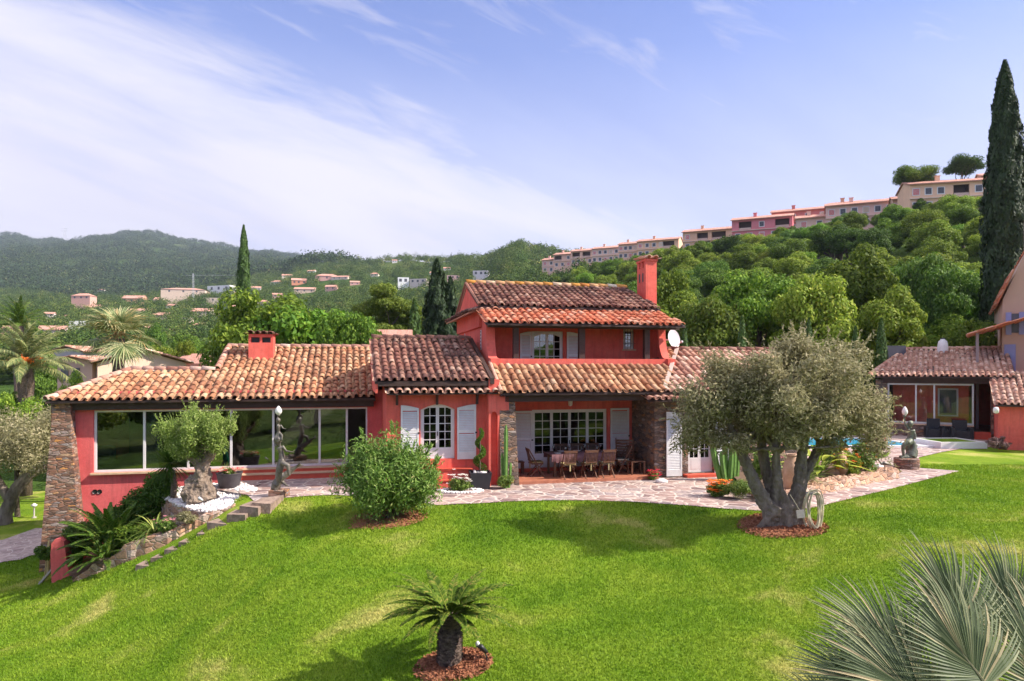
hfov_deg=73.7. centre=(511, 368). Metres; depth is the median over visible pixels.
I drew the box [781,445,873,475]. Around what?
bird of paradise
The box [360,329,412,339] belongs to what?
tiled outhouse
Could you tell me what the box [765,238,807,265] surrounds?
tree
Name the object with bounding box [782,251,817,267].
tree
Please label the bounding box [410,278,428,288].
hill house
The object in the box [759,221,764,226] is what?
window
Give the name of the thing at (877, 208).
window
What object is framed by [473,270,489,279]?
hill house
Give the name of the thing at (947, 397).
inner window
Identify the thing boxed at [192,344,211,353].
tree
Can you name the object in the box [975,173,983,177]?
terraced house
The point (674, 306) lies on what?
tree
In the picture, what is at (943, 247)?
tree
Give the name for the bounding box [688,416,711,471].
garden door
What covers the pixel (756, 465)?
flowering shrub
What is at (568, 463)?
garden chair
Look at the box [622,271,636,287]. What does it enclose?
tree
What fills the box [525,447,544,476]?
garden chair
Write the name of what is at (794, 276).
tree
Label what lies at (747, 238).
tree
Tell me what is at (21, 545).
stone path
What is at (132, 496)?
garden shrub
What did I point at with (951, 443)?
turf planter
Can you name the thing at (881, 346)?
cypress tree
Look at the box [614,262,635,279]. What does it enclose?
tree
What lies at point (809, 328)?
cypress tree
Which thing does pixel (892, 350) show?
grey shed
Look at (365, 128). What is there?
sky
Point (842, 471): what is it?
amphora
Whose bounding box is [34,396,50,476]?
tree
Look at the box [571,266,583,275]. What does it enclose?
tree
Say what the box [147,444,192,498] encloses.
yucca tree
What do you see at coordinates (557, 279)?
tree
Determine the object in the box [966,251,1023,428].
beige villa
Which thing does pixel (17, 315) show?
date palm
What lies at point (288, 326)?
tree
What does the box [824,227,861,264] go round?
tree
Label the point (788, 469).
clay jar
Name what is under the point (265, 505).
garden stairs
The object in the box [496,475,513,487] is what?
euphorbia
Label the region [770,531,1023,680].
blue fan palm
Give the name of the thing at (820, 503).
garden hose
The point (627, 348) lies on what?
small window
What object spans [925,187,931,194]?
window
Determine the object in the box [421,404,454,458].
arched window
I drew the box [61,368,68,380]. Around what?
window
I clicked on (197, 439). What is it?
clipped olive
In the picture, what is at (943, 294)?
tree
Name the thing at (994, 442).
purple shrub
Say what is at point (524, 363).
villa
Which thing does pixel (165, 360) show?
beige house
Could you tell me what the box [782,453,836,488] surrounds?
strap leaf plant
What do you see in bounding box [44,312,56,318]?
hill house
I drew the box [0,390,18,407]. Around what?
tree
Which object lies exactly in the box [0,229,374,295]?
mountain wood
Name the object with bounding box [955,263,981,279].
tree
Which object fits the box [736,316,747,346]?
cypress tree
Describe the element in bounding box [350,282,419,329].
pine tree
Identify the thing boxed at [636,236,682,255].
terraced house
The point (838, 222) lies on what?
tree
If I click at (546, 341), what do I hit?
balcony door
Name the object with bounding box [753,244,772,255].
tree
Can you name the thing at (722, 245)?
tree
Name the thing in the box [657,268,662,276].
tree
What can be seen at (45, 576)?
leaning plank
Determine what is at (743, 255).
tree
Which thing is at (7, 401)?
tree
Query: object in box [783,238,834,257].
tree
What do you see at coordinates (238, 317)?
tree
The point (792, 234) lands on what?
tree
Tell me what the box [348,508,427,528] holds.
bark mulch
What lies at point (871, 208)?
terraced house
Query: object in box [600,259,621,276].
tree
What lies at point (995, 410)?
wall lamp
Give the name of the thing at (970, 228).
tree
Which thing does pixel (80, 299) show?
hill house
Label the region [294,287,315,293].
hill house
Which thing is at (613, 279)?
tree
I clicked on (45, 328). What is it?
hill house
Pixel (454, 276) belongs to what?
hill house
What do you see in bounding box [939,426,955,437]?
rattan armchair
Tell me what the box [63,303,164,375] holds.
fan palm
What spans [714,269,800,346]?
tree
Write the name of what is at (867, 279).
tree
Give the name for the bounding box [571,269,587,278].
tree
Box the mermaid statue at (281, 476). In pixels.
[268,406,303,496]
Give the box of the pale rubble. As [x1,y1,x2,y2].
[748,466,900,495]
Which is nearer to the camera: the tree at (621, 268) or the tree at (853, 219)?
the tree at (853, 219)
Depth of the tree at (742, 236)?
160.18 m
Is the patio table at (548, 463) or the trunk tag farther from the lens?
the patio table at (548, 463)
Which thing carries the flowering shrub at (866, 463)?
on the bed soil at (742, 475)
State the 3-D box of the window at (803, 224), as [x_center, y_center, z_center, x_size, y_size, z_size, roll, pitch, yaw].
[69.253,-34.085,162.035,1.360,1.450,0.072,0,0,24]
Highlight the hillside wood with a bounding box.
[535,253,636,285]
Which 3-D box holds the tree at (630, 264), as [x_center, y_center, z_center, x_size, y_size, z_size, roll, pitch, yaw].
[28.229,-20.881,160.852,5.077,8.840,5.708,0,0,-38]
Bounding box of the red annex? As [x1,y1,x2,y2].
[989,370,1023,449]
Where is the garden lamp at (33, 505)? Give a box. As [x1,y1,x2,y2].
[31,503,37,517]
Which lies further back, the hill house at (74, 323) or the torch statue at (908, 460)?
the hill house at (74, 323)
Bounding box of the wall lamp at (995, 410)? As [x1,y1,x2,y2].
[993,407,998,413]
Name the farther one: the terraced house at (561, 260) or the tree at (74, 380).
the terraced house at (561, 260)
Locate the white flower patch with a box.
[446,469,472,490]
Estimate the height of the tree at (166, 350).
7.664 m
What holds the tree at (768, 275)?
on the ground at (6, 383)
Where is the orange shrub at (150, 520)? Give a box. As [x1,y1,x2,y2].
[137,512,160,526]
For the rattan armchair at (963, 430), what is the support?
on the pool house at (933, 382)
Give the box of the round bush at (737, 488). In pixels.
[723,478,751,498]
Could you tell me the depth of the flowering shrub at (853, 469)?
22.12 m
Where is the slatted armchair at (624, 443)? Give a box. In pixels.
[615,438,636,471]
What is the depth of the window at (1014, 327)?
35.67 m
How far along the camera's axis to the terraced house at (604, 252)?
264.53 m
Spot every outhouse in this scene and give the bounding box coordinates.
[180,353,213,370]
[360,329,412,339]
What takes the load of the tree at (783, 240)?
on the ground at (6, 383)
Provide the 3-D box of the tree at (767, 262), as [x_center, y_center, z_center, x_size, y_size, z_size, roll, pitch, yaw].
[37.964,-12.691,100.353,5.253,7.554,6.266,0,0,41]
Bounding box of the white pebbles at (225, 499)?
[162,482,257,512]
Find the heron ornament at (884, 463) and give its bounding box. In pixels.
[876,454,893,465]
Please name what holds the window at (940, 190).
in the terraced house at (909, 194)
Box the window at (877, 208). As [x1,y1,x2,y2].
[874,205,880,211]
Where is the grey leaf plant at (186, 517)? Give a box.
[176,510,198,523]
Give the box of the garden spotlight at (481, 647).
[475,641,487,660]
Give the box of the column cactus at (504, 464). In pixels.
[501,425,511,487]
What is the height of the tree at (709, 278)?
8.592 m
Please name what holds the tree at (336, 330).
on the ground at (6, 383)
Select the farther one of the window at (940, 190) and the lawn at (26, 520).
the window at (940, 190)
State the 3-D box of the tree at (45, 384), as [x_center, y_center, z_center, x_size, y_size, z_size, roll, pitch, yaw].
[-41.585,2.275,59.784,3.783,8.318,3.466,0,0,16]
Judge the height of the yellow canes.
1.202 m
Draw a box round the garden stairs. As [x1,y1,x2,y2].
[135,495,283,570]
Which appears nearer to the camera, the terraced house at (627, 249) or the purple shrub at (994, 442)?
the purple shrub at (994, 442)
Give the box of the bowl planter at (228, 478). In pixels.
[216,464,243,488]
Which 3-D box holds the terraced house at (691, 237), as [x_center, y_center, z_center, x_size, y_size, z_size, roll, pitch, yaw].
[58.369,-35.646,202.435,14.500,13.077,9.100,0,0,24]
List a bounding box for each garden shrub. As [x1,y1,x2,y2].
[61,521,95,563]
[111,524,145,548]
[112,504,131,525]
[117,486,155,532]
[140,472,161,519]
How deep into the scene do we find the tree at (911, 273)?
54.23 m
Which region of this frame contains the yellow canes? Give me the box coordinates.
[44,539,50,574]
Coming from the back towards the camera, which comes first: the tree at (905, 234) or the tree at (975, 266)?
the tree at (905, 234)
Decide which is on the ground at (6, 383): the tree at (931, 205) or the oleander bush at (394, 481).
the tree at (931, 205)
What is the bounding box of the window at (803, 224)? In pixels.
[801,221,806,227]
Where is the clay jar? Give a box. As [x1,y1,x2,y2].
[782,453,796,489]
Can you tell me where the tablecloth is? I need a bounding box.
[544,450,615,462]
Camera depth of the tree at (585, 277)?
176.48 m
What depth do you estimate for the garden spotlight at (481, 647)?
9.99 m
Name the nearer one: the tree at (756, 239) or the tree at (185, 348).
the tree at (185, 348)
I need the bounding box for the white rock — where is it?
[656,478,667,482]
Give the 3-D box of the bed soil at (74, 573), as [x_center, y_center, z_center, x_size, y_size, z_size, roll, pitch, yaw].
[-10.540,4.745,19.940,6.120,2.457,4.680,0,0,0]
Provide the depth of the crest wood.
529.55 m
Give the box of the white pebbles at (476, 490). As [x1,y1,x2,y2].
[437,488,483,493]
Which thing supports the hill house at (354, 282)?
on the ground at (6, 383)
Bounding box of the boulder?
[826,467,839,475]
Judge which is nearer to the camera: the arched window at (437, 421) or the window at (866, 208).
the arched window at (437, 421)
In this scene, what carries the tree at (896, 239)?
on the ground at (6, 383)
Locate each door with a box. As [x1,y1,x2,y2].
[531,331,562,358]
[532,409,605,467]
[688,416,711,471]
[1004,344,1015,370]
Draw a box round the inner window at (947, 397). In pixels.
[938,388,957,416]
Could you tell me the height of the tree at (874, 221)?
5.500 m
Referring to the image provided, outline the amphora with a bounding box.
[834,451,848,474]
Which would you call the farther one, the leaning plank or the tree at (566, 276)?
the tree at (566, 276)
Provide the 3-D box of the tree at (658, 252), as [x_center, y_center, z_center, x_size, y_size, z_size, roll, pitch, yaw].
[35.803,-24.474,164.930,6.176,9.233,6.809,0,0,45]
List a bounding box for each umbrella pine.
[892,164,941,185]
[941,152,986,188]
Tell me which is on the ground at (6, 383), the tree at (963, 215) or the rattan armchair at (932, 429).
the tree at (963, 215)
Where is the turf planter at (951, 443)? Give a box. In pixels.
[914,438,986,448]
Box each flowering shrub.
[752,451,782,479]
[821,443,848,466]
[832,448,861,474]
[851,441,878,471]
[866,435,887,457]
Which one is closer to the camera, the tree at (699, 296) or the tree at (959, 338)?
the tree at (959, 338)
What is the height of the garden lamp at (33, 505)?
0.640 m
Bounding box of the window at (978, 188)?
[975,184,982,191]
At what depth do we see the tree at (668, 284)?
49.26 m
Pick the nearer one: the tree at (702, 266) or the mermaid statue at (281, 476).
the mermaid statue at (281, 476)
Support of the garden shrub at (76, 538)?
on the bed soil at (74, 573)
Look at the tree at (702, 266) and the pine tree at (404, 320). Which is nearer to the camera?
the pine tree at (404, 320)
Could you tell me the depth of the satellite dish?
37.81 m
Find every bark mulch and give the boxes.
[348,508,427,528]
[412,646,493,680]
[736,513,828,537]
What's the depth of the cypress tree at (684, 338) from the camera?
37.91 m
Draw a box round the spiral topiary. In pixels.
[468,428,491,488]
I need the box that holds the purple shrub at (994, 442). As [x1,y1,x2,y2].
[985,436,1011,449]
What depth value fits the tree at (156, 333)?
89.38 m
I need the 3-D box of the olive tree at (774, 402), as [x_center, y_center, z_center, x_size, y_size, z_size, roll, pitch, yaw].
[6.386,1.409,16.254,5.364,5.218,4.387,0,0,33]
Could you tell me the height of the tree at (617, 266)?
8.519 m
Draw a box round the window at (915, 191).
[912,188,919,195]
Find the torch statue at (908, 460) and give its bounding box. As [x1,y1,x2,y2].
[893,407,919,469]
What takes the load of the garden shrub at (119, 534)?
on the bed soil at (74, 573)
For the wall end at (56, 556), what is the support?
on the lawn at (26, 520)
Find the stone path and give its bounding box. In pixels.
[0,528,41,561]
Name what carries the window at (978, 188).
in the terraced house at (909, 194)
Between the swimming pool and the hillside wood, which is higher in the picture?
the hillside wood
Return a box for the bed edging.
[785,469,899,497]
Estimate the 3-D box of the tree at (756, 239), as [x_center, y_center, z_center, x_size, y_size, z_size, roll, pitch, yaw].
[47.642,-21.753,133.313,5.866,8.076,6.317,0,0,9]
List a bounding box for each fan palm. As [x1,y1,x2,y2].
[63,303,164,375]
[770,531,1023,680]
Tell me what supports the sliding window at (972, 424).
in the pool house at (933, 382)
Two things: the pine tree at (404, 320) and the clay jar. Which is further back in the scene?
the pine tree at (404, 320)
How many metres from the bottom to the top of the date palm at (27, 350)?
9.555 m
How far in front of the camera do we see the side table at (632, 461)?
22.79 m
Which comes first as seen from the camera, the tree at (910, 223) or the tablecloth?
the tablecloth
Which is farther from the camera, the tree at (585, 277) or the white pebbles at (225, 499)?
the tree at (585, 277)
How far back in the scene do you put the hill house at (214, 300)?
515.14 m
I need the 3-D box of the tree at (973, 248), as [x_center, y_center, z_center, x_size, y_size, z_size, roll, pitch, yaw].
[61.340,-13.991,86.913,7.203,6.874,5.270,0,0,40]
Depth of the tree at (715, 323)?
45.02 m
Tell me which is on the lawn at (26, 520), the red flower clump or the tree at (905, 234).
the red flower clump
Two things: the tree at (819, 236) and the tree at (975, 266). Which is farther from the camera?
the tree at (819, 236)
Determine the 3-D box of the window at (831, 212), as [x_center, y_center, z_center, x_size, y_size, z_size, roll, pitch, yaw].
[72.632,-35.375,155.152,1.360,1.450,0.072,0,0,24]
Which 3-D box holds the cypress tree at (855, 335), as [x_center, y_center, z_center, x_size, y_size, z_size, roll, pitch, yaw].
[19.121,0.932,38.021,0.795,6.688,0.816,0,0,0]
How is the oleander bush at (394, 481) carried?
on the lawn at (26, 520)
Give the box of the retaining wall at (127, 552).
[73,503,235,581]
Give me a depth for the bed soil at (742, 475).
22.32 m
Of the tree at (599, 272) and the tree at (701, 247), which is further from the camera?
the tree at (599, 272)
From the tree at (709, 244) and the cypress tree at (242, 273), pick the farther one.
the tree at (709, 244)
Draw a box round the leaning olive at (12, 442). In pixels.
[0,403,50,525]
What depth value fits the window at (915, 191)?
133.36 m
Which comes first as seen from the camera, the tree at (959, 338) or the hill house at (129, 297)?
the tree at (959, 338)
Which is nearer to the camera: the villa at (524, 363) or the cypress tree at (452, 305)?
the villa at (524, 363)
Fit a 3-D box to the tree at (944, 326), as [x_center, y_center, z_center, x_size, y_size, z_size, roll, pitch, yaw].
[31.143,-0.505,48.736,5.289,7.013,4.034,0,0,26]
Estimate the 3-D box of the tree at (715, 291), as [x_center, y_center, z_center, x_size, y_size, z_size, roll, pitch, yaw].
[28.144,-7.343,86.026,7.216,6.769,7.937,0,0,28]
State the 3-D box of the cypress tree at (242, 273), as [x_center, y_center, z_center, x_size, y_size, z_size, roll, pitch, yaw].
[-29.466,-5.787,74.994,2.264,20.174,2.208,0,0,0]
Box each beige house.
[54,355,108,390]
[89,349,193,383]
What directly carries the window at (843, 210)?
in the terraced house at (871, 208)
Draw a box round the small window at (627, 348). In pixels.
[622,329,635,350]
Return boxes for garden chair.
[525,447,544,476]
[555,443,571,472]
[559,450,577,479]
[570,443,587,471]
[580,450,598,478]
[586,443,600,467]
[597,449,616,477]
[613,445,632,473]
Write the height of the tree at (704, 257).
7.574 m
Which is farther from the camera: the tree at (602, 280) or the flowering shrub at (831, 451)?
the tree at (602, 280)
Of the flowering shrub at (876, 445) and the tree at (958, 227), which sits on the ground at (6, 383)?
the tree at (958, 227)
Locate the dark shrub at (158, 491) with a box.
[137,471,178,507]
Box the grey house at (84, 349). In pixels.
[50,345,111,355]
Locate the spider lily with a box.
[127,513,174,549]
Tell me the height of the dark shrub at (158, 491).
1.165 m
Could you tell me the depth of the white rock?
21.63 m
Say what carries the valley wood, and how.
on the ground at (6, 383)
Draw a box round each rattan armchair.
[924,418,945,437]
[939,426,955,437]
[949,420,973,439]
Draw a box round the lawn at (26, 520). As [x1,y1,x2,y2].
[0,428,1023,680]
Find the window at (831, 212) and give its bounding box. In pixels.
[828,209,834,215]
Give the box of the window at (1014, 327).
[1011,313,1018,332]
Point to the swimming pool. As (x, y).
(896, 444)
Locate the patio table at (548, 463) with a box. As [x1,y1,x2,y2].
[544,452,611,476]
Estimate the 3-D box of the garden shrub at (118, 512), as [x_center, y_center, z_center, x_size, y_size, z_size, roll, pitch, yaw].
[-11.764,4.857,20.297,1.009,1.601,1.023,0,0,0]
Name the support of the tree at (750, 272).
on the ground at (6, 383)
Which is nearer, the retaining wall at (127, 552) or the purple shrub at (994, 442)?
the retaining wall at (127, 552)
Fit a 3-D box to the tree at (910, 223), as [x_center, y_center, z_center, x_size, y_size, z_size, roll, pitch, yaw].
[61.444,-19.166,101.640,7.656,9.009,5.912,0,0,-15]
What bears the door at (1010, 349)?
in the beige villa at (1008, 305)
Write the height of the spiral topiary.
1.831 m
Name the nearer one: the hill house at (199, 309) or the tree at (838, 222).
the tree at (838, 222)
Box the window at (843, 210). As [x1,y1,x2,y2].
[840,208,845,214]
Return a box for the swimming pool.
[808,437,934,447]
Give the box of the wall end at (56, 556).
[50,535,86,582]
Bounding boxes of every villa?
[39,254,796,571]
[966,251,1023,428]
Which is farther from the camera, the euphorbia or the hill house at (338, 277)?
the hill house at (338, 277)
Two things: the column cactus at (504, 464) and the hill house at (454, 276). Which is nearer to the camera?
the column cactus at (504, 464)
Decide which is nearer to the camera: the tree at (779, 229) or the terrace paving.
the terrace paving
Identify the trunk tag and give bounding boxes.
[790,495,804,517]
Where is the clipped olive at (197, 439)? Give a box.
[151,400,239,504]
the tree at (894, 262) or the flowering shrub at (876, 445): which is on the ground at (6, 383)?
the tree at (894, 262)
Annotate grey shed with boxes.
[887,346,905,420]
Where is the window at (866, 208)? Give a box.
[863,206,868,212]
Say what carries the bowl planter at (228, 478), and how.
on the white pebbles at (225, 499)
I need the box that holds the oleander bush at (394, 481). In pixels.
[327,419,445,523]
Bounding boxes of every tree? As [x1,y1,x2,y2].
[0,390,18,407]
[0,391,46,516]
[34,348,56,397]
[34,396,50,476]
[56,370,83,390]
[139,322,169,349]
[147,344,172,353]
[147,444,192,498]
[169,333,205,350]
[170,339,196,356]
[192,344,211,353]
[196,286,314,370]
[235,224,251,295]
[246,305,374,347]
[314,307,381,348]
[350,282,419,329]
[392,305,427,334]
[407,298,421,338]
[421,258,455,339]
[446,275,458,339]
[551,276,565,282]
[562,273,571,281]
[565,276,578,286]
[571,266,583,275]
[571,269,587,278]
[575,272,593,283]
[588,261,599,273]
[594,274,616,283]
[594,277,611,283]
[596,269,616,278]
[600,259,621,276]
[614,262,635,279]
[616,260,634,269]
[619,261,635,281]
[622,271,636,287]
[626,280,636,292]
[647,248,663,267]
[657,266,694,310]
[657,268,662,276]
[657,289,698,346]
[659,319,909,527]
[661,245,679,265]
[661,250,700,278]
[666,295,757,350]
[678,269,701,298]
[680,324,688,346]
[684,240,710,258]
[689,260,729,279]
[694,267,730,298]
[694,292,703,299]
[697,252,724,262]
[705,242,712,247]
[710,283,751,295]
[711,235,746,255]
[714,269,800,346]
[717,252,732,261]
[724,243,756,270]
[726,266,773,280]
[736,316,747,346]
[738,233,754,241]
[741,234,763,242]
[747,236,765,248]
[751,257,781,273]
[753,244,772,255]
[753,273,781,283]
[755,248,771,262]
[760,236,782,244]
[765,237,793,246]
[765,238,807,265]
[767,270,862,365]
[772,227,787,233]
[772,251,813,279]
[779,229,812,240]
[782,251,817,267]
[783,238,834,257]
[785,272,810,288]
[800,222,828,258]
[804,257,838,275]
[804,317,813,361]
[810,223,848,259]
[817,242,899,391]
[824,222,833,226]
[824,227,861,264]
[824,307,869,379]
[827,226,859,260]
[829,220,842,228]
[831,213,848,224]
[842,210,868,229]
[845,227,894,257]
[849,325,861,430]
[858,283,930,370]
[862,247,894,263]
[869,216,879,225]
[871,218,904,248]
[872,317,890,408]
[877,204,910,222]
[883,252,955,270]
[889,252,961,307]
[899,209,929,239]
[900,208,949,237]
[903,236,918,252]
[907,219,962,257]
[912,198,927,210]
[914,240,967,263]
[916,265,988,330]
[921,202,937,212]
[922,312,964,346]
[933,194,978,217]
[935,194,959,214]
[935,317,997,348]
[947,203,983,249]
[948,223,963,232]
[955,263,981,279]
[957,261,984,271]
[960,216,988,245]
[962,233,986,257]
[970,196,980,208]
[975,59,1023,331]
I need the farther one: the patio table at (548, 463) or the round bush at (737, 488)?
the patio table at (548, 463)
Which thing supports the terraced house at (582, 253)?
on the ground at (6, 383)
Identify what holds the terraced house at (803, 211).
on the ground at (6, 383)
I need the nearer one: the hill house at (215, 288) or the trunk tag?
the trunk tag
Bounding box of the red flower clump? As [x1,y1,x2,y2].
[647,469,661,479]
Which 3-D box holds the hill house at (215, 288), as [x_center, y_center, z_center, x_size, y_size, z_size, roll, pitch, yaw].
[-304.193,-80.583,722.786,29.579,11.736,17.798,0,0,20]
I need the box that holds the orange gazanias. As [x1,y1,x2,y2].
[705,479,732,496]
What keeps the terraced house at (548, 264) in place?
on the ground at (6, 383)
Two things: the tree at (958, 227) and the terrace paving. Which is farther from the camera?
the tree at (958, 227)
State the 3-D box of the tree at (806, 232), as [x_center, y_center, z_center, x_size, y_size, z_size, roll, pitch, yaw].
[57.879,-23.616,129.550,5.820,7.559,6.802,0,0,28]
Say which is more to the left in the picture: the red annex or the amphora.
the amphora
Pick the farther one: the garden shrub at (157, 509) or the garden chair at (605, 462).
the garden chair at (605, 462)
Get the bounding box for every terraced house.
[541,256,553,274]
[553,250,570,273]
[570,247,591,267]
[591,244,617,262]
[617,239,636,260]
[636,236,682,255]
[681,225,731,247]
[730,213,794,236]
[770,205,823,226]
[795,211,825,227]
[824,197,888,228]
[888,196,896,206]
[895,175,985,208]
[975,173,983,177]
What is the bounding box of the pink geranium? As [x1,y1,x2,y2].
[153,515,176,532]
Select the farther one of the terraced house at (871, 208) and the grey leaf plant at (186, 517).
the terraced house at (871, 208)
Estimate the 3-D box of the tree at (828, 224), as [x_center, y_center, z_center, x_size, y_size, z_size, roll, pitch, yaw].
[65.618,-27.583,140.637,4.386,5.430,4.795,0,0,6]
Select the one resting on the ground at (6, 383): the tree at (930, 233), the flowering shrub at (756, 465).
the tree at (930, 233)
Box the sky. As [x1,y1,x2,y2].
[0,0,1023,262]
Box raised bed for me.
[161,494,242,525]
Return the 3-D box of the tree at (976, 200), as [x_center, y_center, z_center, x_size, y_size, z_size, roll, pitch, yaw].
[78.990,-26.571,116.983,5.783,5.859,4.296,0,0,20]
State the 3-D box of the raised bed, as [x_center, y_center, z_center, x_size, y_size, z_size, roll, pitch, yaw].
[-8.857,4.524,20.254,4.321,1.852,2.055,0,0,42]
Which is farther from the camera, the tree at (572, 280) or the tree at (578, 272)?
the tree at (578, 272)
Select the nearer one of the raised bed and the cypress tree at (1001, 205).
the raised bed
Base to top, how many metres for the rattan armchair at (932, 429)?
0.930 m
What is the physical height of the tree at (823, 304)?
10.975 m
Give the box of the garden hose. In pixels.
[802,489,823,528]
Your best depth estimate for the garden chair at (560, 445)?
23.71 m
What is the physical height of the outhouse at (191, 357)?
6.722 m
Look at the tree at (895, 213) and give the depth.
116.56 m
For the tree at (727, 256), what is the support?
on the ground at (6, 383)
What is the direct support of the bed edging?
on the lawn at (26, 520)
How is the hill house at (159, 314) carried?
on the ground at (6, 383)
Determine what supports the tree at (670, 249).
on the ground at (6, 383)
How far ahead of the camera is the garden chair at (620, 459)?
23.07 m
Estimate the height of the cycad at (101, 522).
1.875 m
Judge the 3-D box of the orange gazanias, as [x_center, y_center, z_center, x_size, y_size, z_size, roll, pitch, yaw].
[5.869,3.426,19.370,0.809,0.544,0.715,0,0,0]
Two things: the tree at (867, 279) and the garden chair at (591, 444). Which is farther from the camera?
the tree at (867, 279)
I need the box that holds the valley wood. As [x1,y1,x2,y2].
[0,236,564,375]
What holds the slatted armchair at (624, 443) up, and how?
on the villa at (524, 363)
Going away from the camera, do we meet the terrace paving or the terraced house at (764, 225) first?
the terrace paving
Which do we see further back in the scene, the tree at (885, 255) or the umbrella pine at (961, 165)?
the umbrella pine at (961, 165)
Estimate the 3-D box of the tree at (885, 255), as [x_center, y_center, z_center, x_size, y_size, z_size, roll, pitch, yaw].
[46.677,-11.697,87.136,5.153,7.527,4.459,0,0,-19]
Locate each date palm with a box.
[0,295,49,463]
[0,319,86,496]
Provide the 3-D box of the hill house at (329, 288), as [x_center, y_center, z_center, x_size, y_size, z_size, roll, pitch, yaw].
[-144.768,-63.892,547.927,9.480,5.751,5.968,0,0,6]
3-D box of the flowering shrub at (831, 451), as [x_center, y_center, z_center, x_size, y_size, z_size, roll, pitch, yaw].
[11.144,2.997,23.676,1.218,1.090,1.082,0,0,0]
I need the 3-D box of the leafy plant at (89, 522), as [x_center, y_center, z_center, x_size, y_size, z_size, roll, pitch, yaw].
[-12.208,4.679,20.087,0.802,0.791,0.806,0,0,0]
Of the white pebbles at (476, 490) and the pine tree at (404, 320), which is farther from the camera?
the pine tree at (404, 320)
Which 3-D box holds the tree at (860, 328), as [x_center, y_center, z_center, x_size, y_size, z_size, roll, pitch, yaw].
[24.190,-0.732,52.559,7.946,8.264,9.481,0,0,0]
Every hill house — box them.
[37,325,69,333]
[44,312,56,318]
[69,321,89,328]
[70,293,96,310]
[122,295,148,301]
[155,312,177,319]
[161,288,209,302]
[190,308,213,316]
[205,298,225,304]
[207,285,235,292]
[291,278,306,285]
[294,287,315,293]
[315,274,336,281]
[325,285,338,290]
[331,276,348,279]
[350,281,359,284]
[398,277,408,289]
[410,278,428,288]
[447,275,458,280]
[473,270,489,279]
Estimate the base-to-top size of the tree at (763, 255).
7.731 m
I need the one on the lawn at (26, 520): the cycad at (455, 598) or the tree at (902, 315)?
the cycad at (455, 598)
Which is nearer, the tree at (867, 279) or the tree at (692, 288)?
the tree at (867, 279)
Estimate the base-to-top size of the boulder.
0.335 m
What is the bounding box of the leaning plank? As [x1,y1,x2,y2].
[38,531,85,583]
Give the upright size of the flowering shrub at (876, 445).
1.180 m
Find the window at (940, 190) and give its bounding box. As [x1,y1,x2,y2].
[937,187,944,193]
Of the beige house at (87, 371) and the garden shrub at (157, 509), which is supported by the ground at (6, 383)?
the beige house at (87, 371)
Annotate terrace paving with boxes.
[214,435,988,509]
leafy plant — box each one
[33,544,50,561]
[83,513,102,536]
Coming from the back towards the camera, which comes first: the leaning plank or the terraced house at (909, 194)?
the terraced house at (909, 194)
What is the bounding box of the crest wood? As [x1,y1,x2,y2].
[529,241,578,273]
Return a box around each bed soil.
[67,482,260,579]
[734,462,895,487]
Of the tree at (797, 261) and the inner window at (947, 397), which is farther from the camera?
the tree at (797, 261)
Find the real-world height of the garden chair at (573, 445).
0.941 m
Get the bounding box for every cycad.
[51,500,159,576]
[61,528,125,576]
[382,568,518,666]
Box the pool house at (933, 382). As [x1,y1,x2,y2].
[857,345,1016,445]
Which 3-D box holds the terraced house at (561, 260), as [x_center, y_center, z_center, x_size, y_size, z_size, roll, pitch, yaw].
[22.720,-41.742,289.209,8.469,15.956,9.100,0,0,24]
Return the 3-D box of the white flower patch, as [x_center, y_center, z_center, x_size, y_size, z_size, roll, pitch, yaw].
[-1.544,3.312,20.189,0.845,0.729,0.582,0,0,0]
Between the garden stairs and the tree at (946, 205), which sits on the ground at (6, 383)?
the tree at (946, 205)
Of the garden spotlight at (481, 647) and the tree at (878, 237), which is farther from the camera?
the tree at (878, 237)
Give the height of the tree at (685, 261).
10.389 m
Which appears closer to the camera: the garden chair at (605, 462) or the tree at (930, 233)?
the garden chair at (605, 462)
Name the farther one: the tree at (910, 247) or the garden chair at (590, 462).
the tree at (910, 247)
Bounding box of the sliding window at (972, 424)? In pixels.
[888,383,973,425]
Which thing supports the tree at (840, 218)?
on the ground at (6, 383)
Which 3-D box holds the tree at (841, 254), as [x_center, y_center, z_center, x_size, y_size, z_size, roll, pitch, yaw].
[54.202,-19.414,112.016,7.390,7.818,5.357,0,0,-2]
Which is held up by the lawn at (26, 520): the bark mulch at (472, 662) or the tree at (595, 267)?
the bark mulch at (472, 662)
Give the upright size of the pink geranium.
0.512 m
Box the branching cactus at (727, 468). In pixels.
[710,440,739,480]
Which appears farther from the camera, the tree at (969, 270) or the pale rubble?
the tree at (969, 270)
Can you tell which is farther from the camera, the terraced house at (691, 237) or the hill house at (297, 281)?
the hill house at (297, 281)
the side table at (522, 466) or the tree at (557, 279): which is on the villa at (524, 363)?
the side table at (522, 466)
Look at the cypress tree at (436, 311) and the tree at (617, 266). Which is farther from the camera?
the tree at (617, 266)
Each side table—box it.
[518,461,524,473]
[627,460,645,474]
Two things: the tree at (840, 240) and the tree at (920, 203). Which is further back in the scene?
the tree at (920, 203)
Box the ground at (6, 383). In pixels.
[0,233,984,490]
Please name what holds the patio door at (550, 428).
in the villa at (524, 363)

